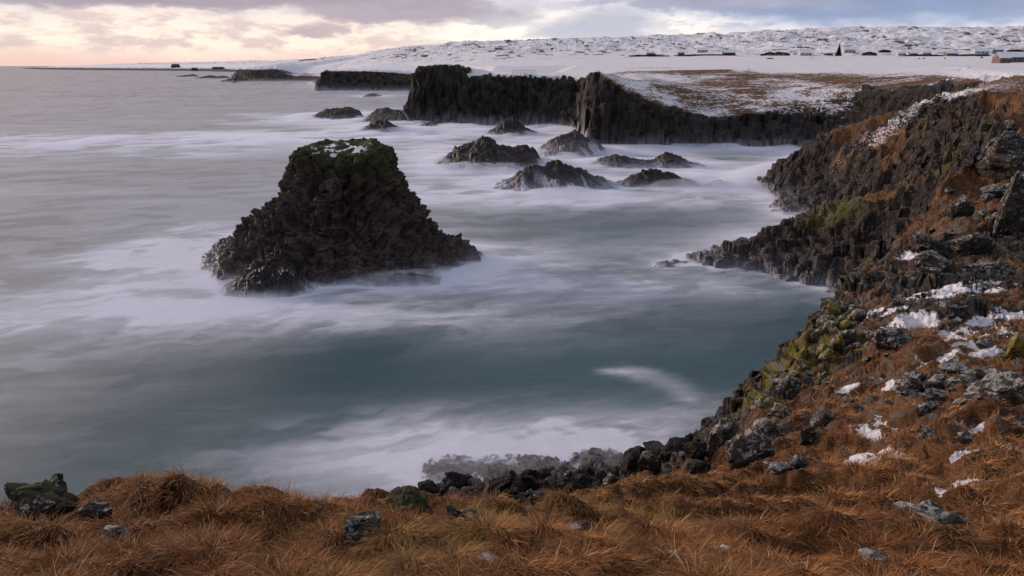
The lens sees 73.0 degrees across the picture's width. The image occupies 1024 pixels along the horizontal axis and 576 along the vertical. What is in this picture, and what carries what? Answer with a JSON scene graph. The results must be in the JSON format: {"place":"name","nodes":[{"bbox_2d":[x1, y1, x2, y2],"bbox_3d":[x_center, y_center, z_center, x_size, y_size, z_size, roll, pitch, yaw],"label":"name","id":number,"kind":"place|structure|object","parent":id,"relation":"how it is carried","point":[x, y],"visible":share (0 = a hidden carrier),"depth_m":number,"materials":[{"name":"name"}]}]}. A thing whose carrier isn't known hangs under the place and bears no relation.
{"place":"outdoors","nodes":[
{"label":"outdoors","id":0,"kind":"place"},
{"bbox_2d":[0,66,834,507],"bbox_3d":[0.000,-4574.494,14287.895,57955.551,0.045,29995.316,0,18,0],"label":"sea","id":1,"kind":"structure","parent":0,"point":[562,326],"depth_m":71.11,"materials":[{"name":"liquid"}]},
{"bbox_2d":[219,77,249,81],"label":"sea rock","id":2,"kind":"object","parent":1,"relation":"in","point":[240,79],"visible":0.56,"depth_m":1073.38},
{"bbox_2d":[219,264,317,297],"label":"sea rock","id":3,"kind":"object","parent":1,"relation":"in","point":[272,281],"visible":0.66,"depth_m":76.18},
{"bbox_2d":[304,107,365,119],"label":"sea rock","id":4,"kind":"object","parent":1,"relation":"in","point":[346,113],"visible":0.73,"depth_m":325.49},
{"bbox_2d":[200,137,483,286],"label":"sea stack","id":5,"kind":"object","parent":1,"relation":"in","point":[339,212],"visible":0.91,"depth_m":83.58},
{"bbox_2d":[356,119,405,132],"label":"sea rock","id":6,"kind":"object","parent":1,"relation":"in","point":[382,126],"visible":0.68,"depth_m":262.63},
{"bbox_2d":[359,107,407,123],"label":"sea rock","id":7,"kind":"object","parent":1,"relation":"in","point":[392,116],"visible":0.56,"depth_m":311.82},
{"bbox_2d":[346,271,442,286],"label":"sea rock","id":8,"kind":"object","parent":1,"relation":"in","point":[413,279],"visible":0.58,"depth_m":79.56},
{"bbox_2d":[416,120,474,128],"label":"sea rock","id":9,"kind":"object","parent":1,"relation":"in","point":[437,124],"visible":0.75,"depth_m":280.87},
{"bbox_2d":[421,454,482,481],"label":"sea rock","id":10,"kind":"object","parent":1,"relation":"in","point":[436,471],"visible":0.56,"depth_m":42.92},
{"bbox_2d":[432,135,545,170],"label":"sea rock","id":11,"kind":"object","parent":1,"relation":"in","point":[483,153],"visible":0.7,"depth_m":171.32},
{"bbox_2d":[475,453,534,477],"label":"sea rock","id":12,"kind":"object","parent":1,"relation":"in","point":[513,464],"visible":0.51,"depth_m":43.75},
{"bbox_2d":[483,117,538,135],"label":"sea rock","id":13,"kind":"object","parent":1,"relation":"in","point":[512,126],"visible":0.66,"depth_m":249.90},
{"bbox_2d":[525,454,560,469],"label":"sea rock","id":14,"kind":"object","parent":1,"relation":"in","point":[539,462],"visible":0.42,"depth_m":43.58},
{"bbox_2d":[492,159,618,191],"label":"sea rock","id":15,"kind":"object","parent":1,"relation":"in","point":[556,175],"visible":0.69,"depth_m":140.74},
{"bbox_2d":[536,129,612,158],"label":"sea rock","id":16,"kind":"object","parent":1,"relation":"in","point":[574,144],"visible":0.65,"depth_m":191.40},
{"bbox_2d":[567,447,623,468],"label":"sea rock","id":17,"kind":"object","parent":1,"relation":"in","point":[582,457],"visible":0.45,"depth_m":44.20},
{"bbox_2d":[585,151,705,168],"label":"sea rock","id":18,"kind":"object","parent":1,"relation":"in","point":[666,160],"visible":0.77,"depth_m":170.75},
{"bbox_2d":[615,168,702,187],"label":"sea rock","id":19,"kind":"object","parent":1,"relation":"in","point":[652,178],"visible":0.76,"depth_m":143.72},
{"bbox_2d":[652,260,675,267],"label":"sea rock","id":20,"kind":"object","parent":1,"relation":"in","point":[664,264],"visible":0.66,"depth_m":86.71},
{"bbox_2d":[704,179,737,187],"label":"foam","id":21,"kind":"object","parent":1,"relation":"in","point":[718,183],"visible":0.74,"depth_m":143.98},
{"bbox_2d":[0,25,1023,575],"bbox_3d":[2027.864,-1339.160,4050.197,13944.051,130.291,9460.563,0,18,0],"label":"coastal land","id":22,"kind":"structure","parent":0,"point":[858,179],"depth_m":86.39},
{"bbox_2d":[19,496,57,519],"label":"boulder","id":23,"kind":"object","parent":22,"relation":"on","point":[39,504],"visible":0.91,"depth_m":9.26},
{"bbox_2d":[3,479,76,523],"bbox_3d":[-6.803,3.238,9.975,1.008,0.805,0.637,-5,18,-15],"label":"boulder","id":24,"kind":"object","parent":22,"relation":"on","point":[19,495],"visible":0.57,"depth_m":9.90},
{"bbox_2d":[48,473,67,492],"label":"boulder","id":25,"kind":"object","parent":22,"relation":"on","point":[56,479],"visible":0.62,"depth_m":10.39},
{"bbox_2d":[77,501,112,525],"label":"boulder","id":26,"kind":"object","parent":22,"relation":"on","point":[101,510],"visible":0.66,"depth_m":8.51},
{"bbox_2d":[99,525,128,543],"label":"boulder","id":27,"kind":"object","parent":22,"relation":"on","point":[114,528],"visible":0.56,"depth_m":7.83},
{"bbox_2d":[345,510,381,543],"bbox_3d":[-1.565,2.505,7.276,0.345,0.288,0.293,5,19,16],"label":"boulder","id":28,"kind":"object","parent":22,"relation":"on","point":[356,523],"visible":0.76,"depth_m":7.21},
{"bbox_2d":[384,485,433,517],"bbox_3d":[-1.433,3.099,9.759,0.722,0.663,0.534,10,20,28],"label":"boulder","id":29,"kind":"object","parent":22,"relation":"on","point":[402,495],"visible":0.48,"depth_m":9.62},
{"bbox_2d":[418,479,439,493],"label":"shore boulder","id":30,"kind":"object","parent":22,"relation":"on","point":[429,486],"visible":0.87,"depth_m":11.76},
{"bbox_2d":[446,505,460,520],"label":"boulder","id":31,"kind":"object","parent":22,"relation":"on","point":[453,510],"visible":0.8,"depth_m":7.62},
{"bbox_2d":[442,476,466,492],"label":"shore boulder","id":32,"kind":"object","parent":22,"relation":"on","point":[447,483],"visible":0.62,"depth_m":39.61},
{"bbox_2d":[444,471,467,485],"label":"shore boulder","id":33,"kind":"object","parent":22,"relation":"on","point":[450,475],"visible":0.76,"depth_m":39.84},
{"bbox_2d":[459,508,479,521],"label":"boulder","id":34,"kind":"object","parent":22,"relation":"on","point":[469,510],"visible":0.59,"depth_m":7.57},
{"bbox_2d":[459,484,483,499],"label":"shore boulder","id":35,"kind":"object","parent":22,"relation":"on","point":[477,491],"visible":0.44,"depth_m":36.95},
{"bbox_2d":[487,474,512,494],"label":"shore boulder","id":36,"kind":"object","parent":22,"relation":"on","point":[501,484],"visible":0.94,"depth_m":36.59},
{"bbox_2d":[0,170,1023,575],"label":"grass","id":37,"kind":"structure","parent":22,"relation":"on","point":[700,542],"depth_m":7.81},
{"bbox_2d":[507,481,529,493],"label":"shore boulder","id":38,"kind":"object","parent":22,"relation":"on","point":[517,487],"visible":0.82,"depth_m":37.35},
{"bbox_2d":[520,469,536,477],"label":"shore boulder","id":39,"kind":"object","parent":22,"relation":"on","point":[528,472],"visible":0.61,"depth_m":39.12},
{"bbox_2d":[521,475,539,490],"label":"shore boulder","id":40,"kind":"object","parent":22,"relation":"on","point":[531,482],"visible":0.68,"depth_m":37.48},
{"bbox_2d":[525,489,547,504],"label":"boulder","id":41,"kind":"object","parent":22,"relation":"on","point":[531,493],"visible":0.81,"depth_m":11.48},
{"bbox_2d":[535,468,551,479],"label":"shore boulder","id":42,"kind":"object","parent":22,"relation":"on","point":[542,473],"visible":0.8,"depth_m":39.17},
{"bbox_2d":[538,479,550,488],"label":"shore boulder","id":43,"kind":"object","parent":22,"relation":"on","point":[544,484],"visible":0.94,"depth_m":37.07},
{"bbox_2d":[558,479,583,493],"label":"shore boulder","id":44,"kind":"object","parent":22,"relation":"on","point":[570,484],"visible":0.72,"depth_m":36.55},
{"bbox_2d":[560,471,576,481],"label":"boulder","id":45,"kind":"object","parent":44,"relation":"on","point":[567,475],"visible":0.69,"depth_m":36.77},
{"bbox_2d":[568,521,590,532],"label":"boulder","id":46,"kind":"object","parent":22,"relation":"on","point":[582,525],"visible":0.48,"depth_m":8.26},
{"bbox_2d":[574,469,592,481],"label":"shore boulder","id":47,"kind":"object","parent":22,"relation":"on","point":[581,471],"visible":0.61,"depth_m":37.67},
{"bbox_2d":[574,474,592,488],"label":"shore boulder","id":48,"kind":"object","parent":22,"relation":"on","point":[584,480],"visible":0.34,"depth_m":37.12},
{"bbox_2d":[595,470,606,486],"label":"shore boulder","id":49,"kind":"object","parent":22,"relation":"on","point":[600,476],"visible":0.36,"depth_m":36.54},
{"bbox_2d":[602,473,618,486],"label":"boulder","id":50,"kind":"object","parent":22,"relation":"on","point":[612,478],"visible":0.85,"depth_m":15.47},
{"bbox_2d":[605,467,619,475],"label":"shore boulder","id":51,"kind":"object","parent":22,"relation":"on","point":[614,470],"visible":0.45,"depth_m":37.08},
{"bbox_2d":[619,456,638,472],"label":"shore boulder","id":52,"kind":"object","parent":22,"relation":"on","point":[630,464],"visible":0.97,"depth_m":38.08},
{"bbox_2d":[622,446,645,461],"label":"shore boulder","id":53,"kind":"object","parent":22,"relation":"on","point":[635,451],"visible":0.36,"depth_m":39.00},
{"bbox_2d":[638,450,659,470],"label":"boulder","id":54,"kind":"object","parent":22,"relation":"on","point":[649,459],"visible":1,"depth_m":16.90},
{"bbox_2d":[643,440,663,456],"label":"shore boulder","id":55,"kind":"object","parent":22,"relation":"on","point":[654,446],"visible":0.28,"depth_m":39.50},
{"bbox_2d":[658,451,669,462],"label":"shore boulder","id":56,"kind":"object","parent":22,"relation":"on","point":[662,458],"visible":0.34,"depth_m":38.03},
{"bbox_2d":[660,437,689,458],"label":"shore boulder","id":57,"kind":"object","parent":22,"relation":"on","point":[673,444],"visible":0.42,"depth_m":37.28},
{"bbox_2d":[681,441,707,458],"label":"shore boulder","id":58,"kind":"object","parent":22,"relation":"on","point":[696,449],"visible":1,"depth_m":19.23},
{"bbox_2d":[686,459,711,476],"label":"shore boulder","id":59,"kind":"object","parent":22,"relation":"on","point":[696,466],"visible":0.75,"depth_m":18.35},
{"bbox_2d":[674,54,736,55],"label":"hedge","id":60,"kind":"object","parent":22,"relation":"on","point":[706,55],"visible":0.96,"depth_m":714.21,"materials":[{"name":"black plant"}]},
{"bbox_2d":[707,417,735,450],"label":"boulder","id":61,"kind":"object","parent":22,"relation":"on","point":[722,431],"visible":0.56,"depth_m":20.06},
{"bbox_2d":[725,429,774,469],"bbox_3d":[6.127,4.271,18.034,1.204,1.340,0.925,0,18,0],"label":"boulder","id":62,"kind":"object","parent":22,"relation":"on","point":[745,449],"visible":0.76,"depth_m":17.68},
{"bbox_2d":[747,393,777,410],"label":"boulder","id":63,"kind":"object","parent":22,"relation":"on","point":[761,400],"visible":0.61,"depth_m":23.95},
{"bbox_2d":[745,416,786,439],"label":"boulder","id":64,"kind":"object","parent":22,"relation":"on","point":[766,426],"visible":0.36,"depth_m":20.14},
{"bbox_2d":[760,51,789,55],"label":"hedge","id":65,"kind":"object","parent":22,"relation":"on","point":[771,53],"visible":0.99,"depth_m":723.92,"materials":[{"name":"black plant"}]},
{"bbox_2d":[763,461,792,473],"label":"boulder","id":66,"kind":"object","parent":22,"relation":"on","point":[777,467],"visible":0.8,"depth_m":15.23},
{"bbox_2d":[768,402,791,416],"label":"boulder","id":67,"kind":"object","parent":22,"relation":"on","point":[778,409],"visible":0.84,"depth_m":22.16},
{"bbox_2d":[771,375,801,401],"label":"boulder","id":68,"kind":"object","parent":22,"relation":"on","point":[787,387],"visible":0.88,"depth_m":24.44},
{"bbox_2d":[787,455,808,469],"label":"boulder","id":69,"kind":"object","parent":22,"relation":"on","point":[796,462],"visible":1,"depth_m":14.98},
{"bbox_2d":[794,350,806,358],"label":"mossy block","id":70,"kind":"structure","parent":22,"relation":"on","point":[801,354],"depth_m":29.39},
{"bbox_2d":[795,365,810,372],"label":"mossy block","id":71,"kind":"structure","parent":22,"relation":"on","point":[801,368],"depth_m":28.73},
{"bbox_2d":[795,358,811,366],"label":"mossy block","id":72,"kind":"structure","parent":22,"relation":"on","point":[799,361],"depth_m":28.96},
{"bbox_2d":[798,50,811,55],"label":"house","id":73,"kind":"structure","parent":22,"relation":"on","point":[804,52],"depth_m":726.54,"materials":[{"name":"white"}]},
{"bbox_2d":[800,426,817,445],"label":"boulder","id":74,"kind":"object","parent":22,"relation":"on","point":[808,435],"visible":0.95,"depth_m":18.17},
{"bbox_2d":[808,327,823,344],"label":"mossy block","id":75,"kind":"structure","parent":22,"relation":"on","point":[816,335],"depth_m":31.44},
{"bbox_2d":[809,414,833,429],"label":"boulder","id":76,"kind":"object","parent":22,"relation":"on","point":[819,420],"visible":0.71,"depth_m":19.31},
{"bbox_2d":[816,315,831,326],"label":"mossy block","id":77,"kind":"structure","parent":22,"relation":"on","point":[819,321],"depth_m":33.07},
{"bbox_2d":[818,348,833,360],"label":"mossy block","id":78,"kind":"structure","parent":22,"relation":"on","point":[825,355],"depth_m":27.01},
{"bbox_2d":[826,320,839,334],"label":"mossy block","id":79,"kind":"structure","parent":22,"relation":"on","point":[831,324],"depth_m":30.96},
{"bbox_2d":[827,301,841,314],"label":"mossy block","id":80,"kind":"structure","parent":22,"relation":"on","point":[833,308],"depth_m":34.17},
{"bbox_2d":[835,333,844,352],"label":"mossy block","id":81,"kind":"structure","parent":22,"relation":"on","point":[841,344],"depth_m":28.94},
{"bbox_2d":[839,319,854,330],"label":"mossy block","id":82,"kind":"structure","parent":22,"relation":"on","point":[845,324],"depth_m":30.69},
{"bbox_2d":[838,329,856,342],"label":"mossy block","id":83,"kind":"structure","parent":22,"relation":"on","point":[850,335],"depth_m":28.99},
{"bbox_2d":[841,47,855,52],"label":"house","id":84,"kind":"structure","parent":22,"relation":"on","point":[848,49],"depth_m":753.90,"materials":[{"name":"white"}]},
{"bbox_2d":[842,343,855,355],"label":"mossy block","id":85,"kind":"structure","parent":22,"relation":"on","point":[846,349],"depth_m":28.82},
{"bbox_2d":[852,309,866,320],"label":"mossy block","id":86,"kind":"structure","parent":22,"relation":"on","point":[858,314],"depth_m":31.12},
{"bbox_2d":[857,548,886,561],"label":"boulder","id":87,"kind":"object","parent":22,"relation":"on","point":[870,552],"visible":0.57,"depth_m":6.68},
{"bbox_2d":[866,326,912,350],"bbox_3d":[13.620,2.013,24.995,1.472,1.152,1.020,12,21,32],"label":"boulder","id":88,"kind":"object","parent":22,"relation":"on","point":[888,338],"visible":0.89,"depth_m":24.74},
{"bbox_2d":[891,299,904,306],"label":"stone","id":89,"kind":"object","parent":22,"relation":"on","point":[896,302],"visible":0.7,"depth_m":32.09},
{"bbox_2d":[890,377,923,395],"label":"boulder","id":90,"kind":"object","parent":22,"relation":"on","point":[906,386],"visible":0.84,"depth_m":19.86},
{"bbox_2d":[900,371,926,379],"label":"boulder","id":91,"kind":"object","parent":22,"relation":"on","point":[917,375],"visible":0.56,"depth_m":21.55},
{"bbox_2d":[909,232,933,251],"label":"boulder","id":92,"kind":"object","parent":22,"relation":"on","point":[921,241],"visible":0.94,"depth_m":40.87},
{"bbox_2d":[915,400,937,416],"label":"boulder","id":93,"kind":"object","parent":22,"relation":"on","point":[923,408],"visible":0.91,"depth_m":17.47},
{"bbox_2d":[915,425,938,439],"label":"boulder","id":94,"kind":"object","parent":22,"relation":"on","point":[923,430],"visible":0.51,"depth_m":15.79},
{"bbox_2d":[918,499,944,509],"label":"boulder","id":95,"kind":"object","parent":22,"relation":"on","point":[931,502],"visible":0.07,"depth_m":11.37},
{"bbox_2d":[890,501,973,524],"bbox_3d":[5.500,2.950,9.119,0.849,0.156,0.619,-4,18,-12],"label":"boulder","id":96,"kind":"object","parent":22,"relation":"on","point":[945,516],"visible":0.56,"depth_m":8.99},
{"bbox_2d":[914,250,949,273],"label":"boulder","id":97,"kind":"object","parent":22,"relation":"on","point":[927,258],"visible":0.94,"depth_m":35.49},
{"bbox_2d":[918,388,945,405],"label":"boulder","id":98,"kind":"object","parent":22,"relation":"on","point":[929,394],"visible":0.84,"depth_m":18.53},
{"bbox_2d":[926,267,940,273],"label":"stone","id":99,"kind":"object","parent":22,"relation":"on","point":[932,270],"visible":1,"depth_m":34.77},
{"bbox_2d":[922,373,949,392],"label":"boulder","id":100,"kind":"object","parent":22,"relation":"on","point":[936,381],"visible":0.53,"depth_m":19.92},
{"bbox_2d":[934,361,968,375],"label":"boulder","id":101,"kind":"object","parent":22,"relation":"on","point":[950,368],"visible":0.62,"depth_m":21.25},
{"bbox_2d":[934,300,972,319],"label":"boulder","id":102,"kind":"object","parent":22,"relation":"on","point":[960,309],"visible":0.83,"depth_m":28.32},
{"bbox_2d":[941,195,974,218],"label":"boulder","id":103,"kind":"object","parent":22,"relation":"on","point":[961,206],"visible":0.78,"depth_m":44.94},
{"bbox_2d":[944,373,978,387],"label":"boulder","id":104,"kind":"object","parent":22,"relation":"on","point":[966,379],"visible":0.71,"depth_m":19.39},
{"bbox_2d":[957,431,973,443],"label":"stone","id":105,"kind":"object","parent":22,"relation":"on","point":[963,437],"visible":0.98,"depth_m":14.56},
{"bbox_2d":[958,143,979,168],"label":"boulder","id":106,"kind":"object","parent":22,"relation":"on","point":[968,152],"visible":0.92,"depth_m":54.22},
{"bbox_2d":[950,231,992,257],"bbox_3d":[26.066,-2.373,39.429,1.874,1.806,1.118,0,18,0],"label":"boulder","id":107,"kind":"object","parent":22,"relation":"on","point":[976,243],"visible":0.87,"depth_m":39.07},
{"bbox_2d":[969,48,988,54],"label":"house","id":108,"kind":"structure","parent":22,"relation":"on","point":[976,51],"depth_m":687.74,"materials":[{"name":"white"}]},
{"bbox_2d":[960,368,1003,379],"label":"boulder","id":109,"kind":"object","parent":22,"relation":"on","point":[980,373],"visible":0.23,"depth_m":20.39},
{"bbox_2d":[978,208,986,219],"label":"stone","id":110,"kind":"object","parent":22,"relation":"on","point":[982,213],"visible":0.94,"depth_m":42.99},
{"bbox_2d":[974,339,991,348],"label":"stone","id":111,"kind":"object","parent":22,"relation":"on","point":[980,344],"visible":1,"depth_m":23.16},
{"bbox_2d":[956,260,1014,281],"bbox_3d":[23.829,-0.749,35.330,2.675,1.400,2.274,0,18,0],"label":"boulder","id":112,"kind":"object","parent":22,"relation":"on","point":[996,271],"visible":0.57,"depth_m":34.80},
{"bbox_2d":[976,137,998,162],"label":"boulder","id":113,"kind":"object","parent":22,"relation":"on","point":[981,153],"visible":0.29,"depth_m":53.47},
{"bbox_2d":[980,193,994,202],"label":"stone","id":114,"kind":"object","parent":22,"relation":"on","point":[984,197],"visible":0.91,"depth_m":48.13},
{"bbox_2d":[962,368,1023,400],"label":"boulder","id":115,"kind":"object","parent":22,"relation":"on","point":[1005,384],"visible":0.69,"depth_m":17.55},
{"bbox_2d":[980,182,1009,199],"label":"boulder","id":116,"kind":"object","parent":22,"relation":"on","point":[998,190],"visible":0.68,"depth_m":49.40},
{"bbox_2d":[976,130,1023,180],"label":"boulder","id":117,"kind":"object","parent":22,"relation":"on","point":[1003,159],"visible":0.84,"depth_m":50.80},
{"bbox_2d":[993,54,1011,62],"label":"shed","id":118,"kind":"structure","parent":22,"relation":"on","point":[1002,58],"depth_m":415.48,"materials":[{"name":"brown wood"}]},
{"bbox_2d":[991,52,1023,62],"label":"barn","id":119,"kind":"structure","parent":22,"relation":"on","point":[1017,57],"depth_m":428.79,"materials":[{"name":"white wood"}]},
{"bbox_2d":[993,170,1023,237],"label":"boulder","id":120,"kind":"object","parent":22,"relation":"on","point":[1009,219],"visible":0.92,"depth_m":40.16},
{"bbox_2d":[1002,118,1017,130],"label":"boulder","id":121,"kind":"object","parent":22,"relation":"on","point":[1009,124],"visible":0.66,"depth_m":79.19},
{"bbox_2d":[1003,332,1023,360],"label":"boulder","id":122,"kind":"object","parent":22,"relation":"on","point":[1015,349],"visible":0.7,"depth_m":22.25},
{"bbox_2d":[0,0,1023,65],"label":"sky","id":123,"kind":"structure","parent":0,"point":[32,32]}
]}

